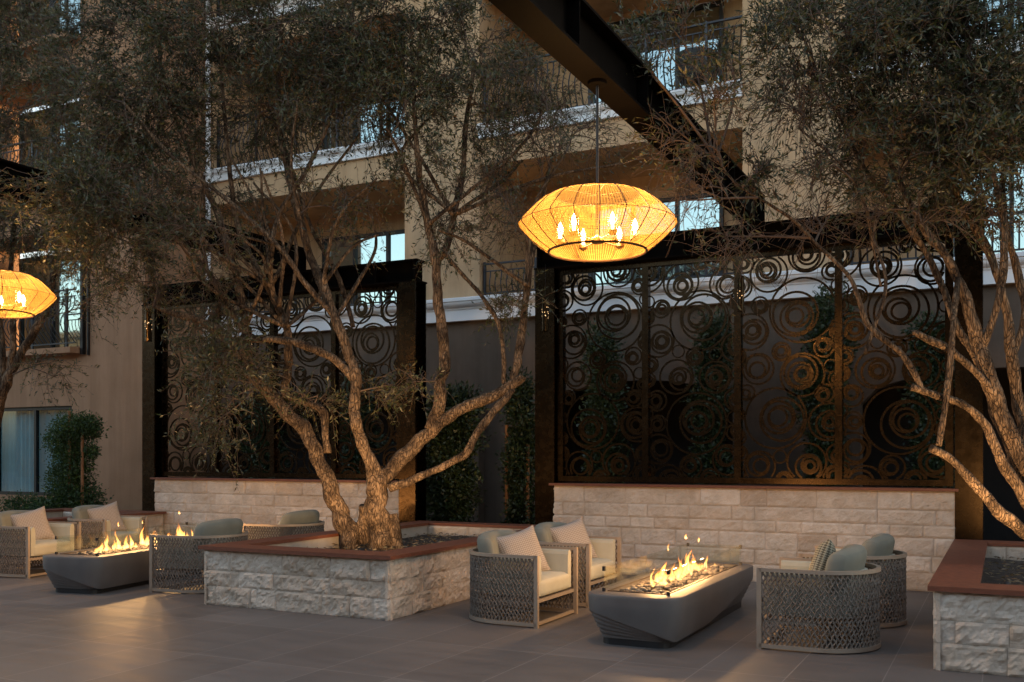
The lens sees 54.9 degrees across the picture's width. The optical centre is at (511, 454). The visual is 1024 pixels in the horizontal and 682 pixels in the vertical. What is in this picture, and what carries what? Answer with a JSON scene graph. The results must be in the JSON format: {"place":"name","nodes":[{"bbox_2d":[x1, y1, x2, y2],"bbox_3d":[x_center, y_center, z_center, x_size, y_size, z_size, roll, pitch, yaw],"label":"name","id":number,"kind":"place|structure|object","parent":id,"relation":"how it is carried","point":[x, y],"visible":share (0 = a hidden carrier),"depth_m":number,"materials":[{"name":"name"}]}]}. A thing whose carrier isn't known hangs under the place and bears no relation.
{"place":"outdoors","nodes":[
{"label":"outdoors","id":0,"kind":"place"},
{"bbox_2d":[20,98,78,258],"label":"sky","id":1,"kind":"structure","parent":0,"point":[21,256],"materials":[{"name":"white"}]},
{"bbox_2d":[0,562,1023,681],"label":"patio floor","id":2,"kind":"structure","parent":0,"point":[140,633],"depth_m":7.86,"materials":[{"name":"tile"}]},
{"bbox_2d":[0,510,80,578],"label":"lounge chair","id":3,"kind":"object","parent":2,"relation":"on","point":[18,542],"visible":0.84,"depth_m":12.48,"materials":[{"name":"beige fabric"}]},
{"bbox_2d":[10,506,54,539],"bbox_3d":[-6.281,0.950,12.875,0.470,0.470,0.175,-17,-10,-39],"label":"throw pillow","id":4,"kind":"object","parent":3,"relation":"on","point":[36,519],"visible":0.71,"depth_m":12.85,"materials":[{"name":"beige fabric"}]},
{"bbox_2d":[3,508,165,564],"bbox_3d":[-7.764,1.246,14.852,2.420,0.608,4.365,0,0,27],"label":"planter","id":5,"kind":"object","parent":2,"relation":"on","point":[156,520],"visible":0.06,"depth_m":16.17,"materials":[{"name":"stone"}]},
{"bbox_2d":[0,0,147,425],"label":"olive tree","id":6,"kind":"object","parent":5,"relation":"in","point":[15,359],"visible":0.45,"depth_m":14.26,"materials":[{"name":"green plant"}]},
{"bbox_2d":[67,505,148,549],"bbox_3d":[-5.927,1.143,14.220,0.885,0.815,0.934,0,0,17],"label":"lounge chair","id":7,"kind":"object","parent":2,"relation":"on","point":[91,529],"visible":0.49,"depth_m":13.91,"materials":[{"name":"beige fabric"}]},
{"bbox_2d":[87,501,127,530],"bbox_3d":[-5.879,0.950,14.258,0.470,0.470,0.175,-17,-10,-39],"label":"throw pillow","id":8,"kind":"object","parent":7,"relation":"on","point":[110,512],"visible":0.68,"depth_m":14.23,"materials":[{"name":"beige fabric"}]},
{"bbox_2d":[43,513,200,593],"bbox_3d":[-4.531,1.140,12.204,0.800,0.820,2.800,0,0,17],"label":"fire table","id":9,"kind":"object","parent":2,"relation":"on","point":[106,568],"visible":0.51,"depth_m":11.03,"materials":[{"name":"grey concrete"}]},
{"bbox_2d":[149,518,248,592],"bbox_3d":[-3.506,1.143,11.367,0.885,0.815,0.934,0,0,21],"label":"lounge chair","id":10,"kind":"object","parent":2,"relation":"on","point":[178,553],"visible":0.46,"depth_m":11.01,"materials":[{"name":"grey wicker"}]},
{"bbox_2d":[150,477,398,535],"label":"stone wall","id":11,"kind":"structure","parent":2,"relation":"on","point":[193,502],"depth_m":15.54,"materials":[{"name":"stone"}]},
{"bbox_2d":[141,258,426,522],"bbox_3d":[-3.734,-0.632,15.472,5.430,4.365,0.320,0,0,27],"label":"metal screen","id":12,"kind":"object","parent":2,"relation":"on","point":[398,277],"visible":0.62,"depth_m":15.12,"materials":[{"name":"brown metal"}]},
{"bbox_2d":[0,158,305,271],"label":"pergola beam","id":13,"kind":"structure","parent":12,"relation":"on","point":[21,168],"depth_m":12.61,"materials":[{"name":"metal"}]},
{"bbox_2d":[0,195,56,318],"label":"wicker lantern","id":14,"kind":"object","parent":13,"relation":"hanging from","point":[19,291],"visible":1,"depth_m":10.67,"materials":[{"name":"wicker"}]},
{"bbox_2d":[145,251,151,341],"bbox_3d":[-4.778,-2.161,12.942,0.098,1.349,0.098,0,0,27],"label":"hanging cylinder","id":15,"kind":"object","parent":13,"relation":"hanging from","point":[148,330],"visible":0.93,"depth_m":12.91,"materials":[{"name":"metal"}]},
{"bbox_2d":[243,510,324,539],"bbox_3d":[-2.958,1.143,13.152,0.885,0.815,0.934,0,0,21],"label":"lounge chair","id":16,"kind":"object","parent":2,"relation":"on","point":[299,522],"visible":0.32,"depth_m":12.81,"materials":[{"name":"grey fabric"}]},
{"bbox_2d":[198,521,535,620],"bbox_3d":[-1.217,1.246,11.566,2.370,0.608,4.325,0,0,27],"label":"planter","id":17,"kind":"object","parent":2,"relation":"on","point":[426,567],"visible":0.71,"depth_m":9.79,"materials":[{"name":"stone"}]},
{"bbox_2d":[0,0,660,549],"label":"olive tree","id":18,"kind":"object","parent":17,"relation":"in","point":[358,66],"visible":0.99,"depth_m":11.55,"materials":[{"name":"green plant"}]},
{"bbox_2d":[0,0,1023,540],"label":"hotel building","id":19,"kind":"structure","parent":2,"relation":"on","point":[114,388],"depth_m":18.55,"materials":[{"name":"beige paint"}]},
{"bbox_2d":[0,406,71,495],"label":"window","id":20,"kind":"structure","parent":19,"relation":"in","point":[22,462],"depth_m":21.56,"materials":[{"name":"glass"}]},
{"bbox_2d":[19,255,79,348],"bbox_3d":[-10.007,-3.410,22.231,3.250,2.280,0.080,0,0,27],"label":"window","id":21,"kind":"structure","parent":19,"relation":"in","point":[73,321],"depth_m":22.43,"materials":[{"name":"glass"}]},
{"bbox_2d":[19,109,79,168],"bbox_3d":[-10.007,-6.710,22.231,3.250,2.380,0.080,0,0,27],"label":"window","id":22,"kind":"structure","parent":19,"relation":"in","point":[43,133],"depth_m":22.69,"materials":[{"name":"glass"}]},
{"bbox_2d":[19,0,79,41],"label":"window","id":23,"kind":"structure","parent":19,"relation":"in","point":[71,1],"depth_m":22.44,"materials":[{"name":"glass"}]},
{"bbox_2d":[322,229,404,305],"bbox_3d":[-3.088,-3.885,21.630,2.630,1.930,0.080,0,0,27],"label":"window","id":24,"kind":"structure","parent":19,"relation":"in","point":[395,244],"depth_m":21.61,"materials":[{"name":"glass"}]},
{"bbox_2d":[322,68,404,147],"bbox_3d":[-3.088,-7.230,21.630,2.630,2.280,0.080,0,0,27],"label":"window","id":25,"kind":"structure","parent":19,"relation":"in","point":[347,117],"depth_m":21.80,"materials":[{"name":"glass"}]},
{"bbox_2d":[590,193,723,285],"bbox_3d":[2.720,-3.885,18.735,2.630,1.930,0.080,0,0,27],"label":"window","id":26,"kind":"structure","parent":19,"relation":"in","point":[687,223],"depth_m":18.49,"materials":[{"name":"glass"}]},
{"bbox_2d":[591,0,723,102],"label":"window","id":27,"kind":"structure","parent":19,"relation":"in","point":[717,13],"depth_m":18.50,"materials":[{"name":"glass"}]},
{"bbox_2d":[954,157,1023,256],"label":"window","id":28,"kind":"structure","parent":19,"relation":"in","point":[1014,241],"depth_m":16.01,"materials":[{"name":"glass"}]},
{"bbox_2d":[978,0,1022,33],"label":"window","id":29,"kind":"structure","parent":19,"relation":"in","point":[996,3],"depth_m":16.13,"materials":[{"name":"glass"}]},
{"bbox_2d":[469,530,577,628],"bbox_3d":[0.039,1.143,9.367,0.885,0.815,0.934,0,0,27],"label":"lounge chair","id":30,"kind":"object","parent":2,"relation":"on","point":[503,576],"visible":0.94,"depth_m":9.04,"materials":[{"name":"beige wicker"}]},
{"bbox_2d":[497,525,550,570],"bbox_3d":[0.092,0.950,9.396,0.470,0.470,0.175,-15,-13,-29],"label":"throw pillow","id":31,"kind":"object","parent":30,"relation":"on","point":[524,542],"visible":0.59,"depth_m":9.36,"materials":[{"name":"beige fabric"}]},
{"bbox_2d":[528,522,620,607],"bbox_3d":[0.592,1.143,10.543,0.885,0.815,0.934,0,0,27],"label":"lounge chair","id":32,"kind":"object","parent":2,"relation":"on","point":[589,568],"visible":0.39,"depth_m":10.31,"materials":[{"name":"beige fabric"}]},
{"bbox_2d":[550,517,596,557],"bbox_3d":[0.645,0.950,10.573,0.470,0.470,0.175,-15,-13,-29],"label":"throw pillow","id":33,"kind":"object","parent":32,"relation":"on","point":[575,531],"visible":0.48,"depth_m":10.53,"materials":[{"name":"beige fabric"}]},
{"bbox_2d":[588,535,752,648],"bbox_3d":[1.546,1.149,9.085,0.800,0.803,2.800,0,0,27],"label":"fire table","id":34,"kind":"object","parent":2,"relation":"on","point":[669,606],"visible":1,"depth_m":8.07,"materials":[{"name":"grey concrete"}]},
{"bbox_2d":[549,482,958,591],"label":"stone wall","id":35,"kind":"structure","parent":2,"relation":"on","point":[764,526],"depth_m":11.98,"materials":[{"name":"stone"}]},
{"bbox_2d":[534,200,984,539],"bbox_3d":[2.817,-0.632,12.205,5.490,4.365,0.320,0,0,27],"label":"metal screen","id":36,"kind":"object","parent":2,"relation":"on","point":[552,452],"visible":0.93,"depth_m":12.15,"materials":[{"name":"brown metal"}]},
{"bbox_2d":[542,298,548,331],"bbox_3d":[0.436,-2.055,12.912,0.098,0.876,0.098,0,0,27],"label":"wall sconce","id":37,"kind":"object","parent":36,"relation":"attached to","point":[545,318],"visible":0.9,"depth_m":12.88,"materials":[{"name":"metal"}]},
{"bbox_2d":[489,0,764,223],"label":"pergola beam","id":38,"kind":"structure","parent":36,"relation":"on","point":[581,41],"depth_m":7.67,"materials":[{"name":"metal"}]},
{"bbox_2d":[518,78,677,261],"bbox_3d":[0.649,-2.184,7.487,1.206,1.300,1.206,0,0,27],"label":"wicker lantern","id":39,"kind":"object","parent":38,"relation":"hanging from","point":[635,238],"visible":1,"depth_m":7.22,"materials":[{"name":"wicker"}]},
{"bbox_2d":[737,278,744,311],"bbox_3d":[2.700,-2.262,11.616,0.088,1.146,0.088,0,0,27],"label":"hanging cylinder","id":40,"kind":"object","parent":38,"relation":"hanging from","point":[740,295],"visible":0.88,"depth_m":11.59,"materials":[{"name":"metal"}]},
{"bbox_2d":[756,544,880,652],"bbox_3d":[2.553,1.143,8.069,0.885,0.815,0.934,0,0,27],"label":"lounge chair","id":41,"kind":"object","parent":2,"relation":"on","point":[844,586],"visible":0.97,"depth_m":7.72,"materials":[{"name":"grey wicker"}]},
{"bbox_2d":[809,538,835,570],"bbox_3d":[2.531,0.940,8.079,0.175,0.470,0.470,19,-7,19],"label":"throw pillow","id":42,"kind":"object","parent":41,"relation":"on","point":[825,550],"visible":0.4,"depth_m":7.90,"materials":[{"name":"beige fabric"}]},
{"bbox_2d":[798,533,906,627],"bbox_3d":[3.213,1.143,9.192,0.885,0.815,0.934,0,0,27],"label":"lounge chair","id":43,"kind":"object","parent":2,"relation":"on","point":[886,556],"visible":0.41,"depth_m":8.82,"materials":[{"name":"grey wicker"}]},
{"bbox_2d":[927,539,1023,677],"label":"planter","id":44,"kind":"object","parent":2,"relation":"on","point":[978,616],"visible":1,"depth_m":7.01,"materials":[{"name":"stone"}]},
{"bbox_2d":[588,0,1023,539],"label":"olive tree","id":45,"kind":"object","parent":44,"relation":"in","point":[968,126],"visible":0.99,"depth_m":8.43,"materials":[{"name":"green plant"}]},
{"bbox_2d":[675,47,719,87],"bbox_3d":[3.207,-6.498,17.078,0.778,0.863,0.710,0,0,27],"label":"balcony chair","id":46,"kind":"object","parent":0,"point":[695,49],"visible":0.22,"depth_m":16.89,"materials":[{"name":"black plastic"}]},
{"label":"planting bed soil","id":47,"kind":"structure","parent":0,"visible":0},
{"bbox_2d":[0,489,50,511],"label":"shrub","id":48,"kind":"object","parent":47,"relation":"on","point":[17,501],"visible":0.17,"depth_m":18.77,"materials":[{"name":"green plant"}]},
{"bbox_2d":[25,408,113,509],"bbox_3d":[-8.226,0.355,18.304,1.833,2.431,1.153,0,0,27],"label":"topiary tree","id":49,"kind":"object","parent":47,"relation":"on","point":[77,430],"visible":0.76,"depth_m":18.12,"materials":[{"name":"green plant"}]},
{"bbox_2d":[235,393,294,478],"bbox_3d":[-4.854,0.144,19.387,1.247,2.896,1.053,0,0,27],"label":"climbing shrub","id":50,"kind":"object","parent":47,"relation":"on","point":[248,449],"visible":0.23,"depth_m":19.27,"materials":[{"name":"green plant"}]},
{"bbox_2d":[337,364,393,479],"bbox_3d":[-2.821,-0.052,18.373,1.220,3.293,1.100,0,0,27],"label":"climbing shrub","id":51,"kind":"object","parent":47,"relation":"on","point":[357,456],"visible":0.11,"depth_m":18.27,"materials":[{"name":"green plant"}]},
{"bbox_2d":[426,379,496,521],"bbox_3d":[-0.913,0.218,15.098,1.483,2.731,1.103,0,0,27],"label":"climbing shrub","id":52,"kind":"object","parent":47,"relation":"on","point":[448,489],"visible":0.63,"depth_m":14.93,"materials":[{"name":"green plant"}]},
{"bbox_2d":[495,366,534,524],"bbox_3d":[0.144,0.087,15.106,0.846,3.006,1.095,0,0,27],"label":"climbing shrub","id":53,"kind":"object","parent":47,"relation":"on","point":[519,449],"visible":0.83,"depth_m":14.95,"materials":[{"name":"green plant"}]},
{"bbox_2d":[571,317,633,482],"bbox_3d":[1.522,-0.354,16.214,1.092,3.867,1.015,0,0,-26],"label":"climbing shrub","id":54,"kind":"object","parent":47,"relation":"on","point":[605,408],"visible":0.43,"depth_m":16.07,"materials":[{"name":"green plant"}]},
{"bbox_2d":[679,304,744,484],"bbox_3d":[3.148,-0.370,15.425,1.092,3.919,1.074,0,0,27],"label":"climbing shrub","id":55,"kind":"object","parent":47,"relation":"on","point":[699,419],"visible":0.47,"depth_m":15.31,"materials":[{"name":"green plant"}]},
{"bbox_2d":[785,280,870,485],"bbox_3d":[4.670,-0.520,14.648,1.213,4.211,1.115,0,0,27],"label":"climbing shrub","id":56,"kind":"object","parent":47,"relation":"on","point":[825,319],"visible":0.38,"depth_m":14.56,"materials":[{"name":"green plant"}]},
{"bbox_2d":[897,310,954,487],"bbox_3d":[6.016,-0.253,13.999,1.023,3.691,1.189,0,0,27],"label":"climbing shrub","id":57,"kind":"object","parent":47,"relation":"on","point":[921,345],"visible":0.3,"depth_m":13.92,"materials":[{"name":"green plant"}]}
]}

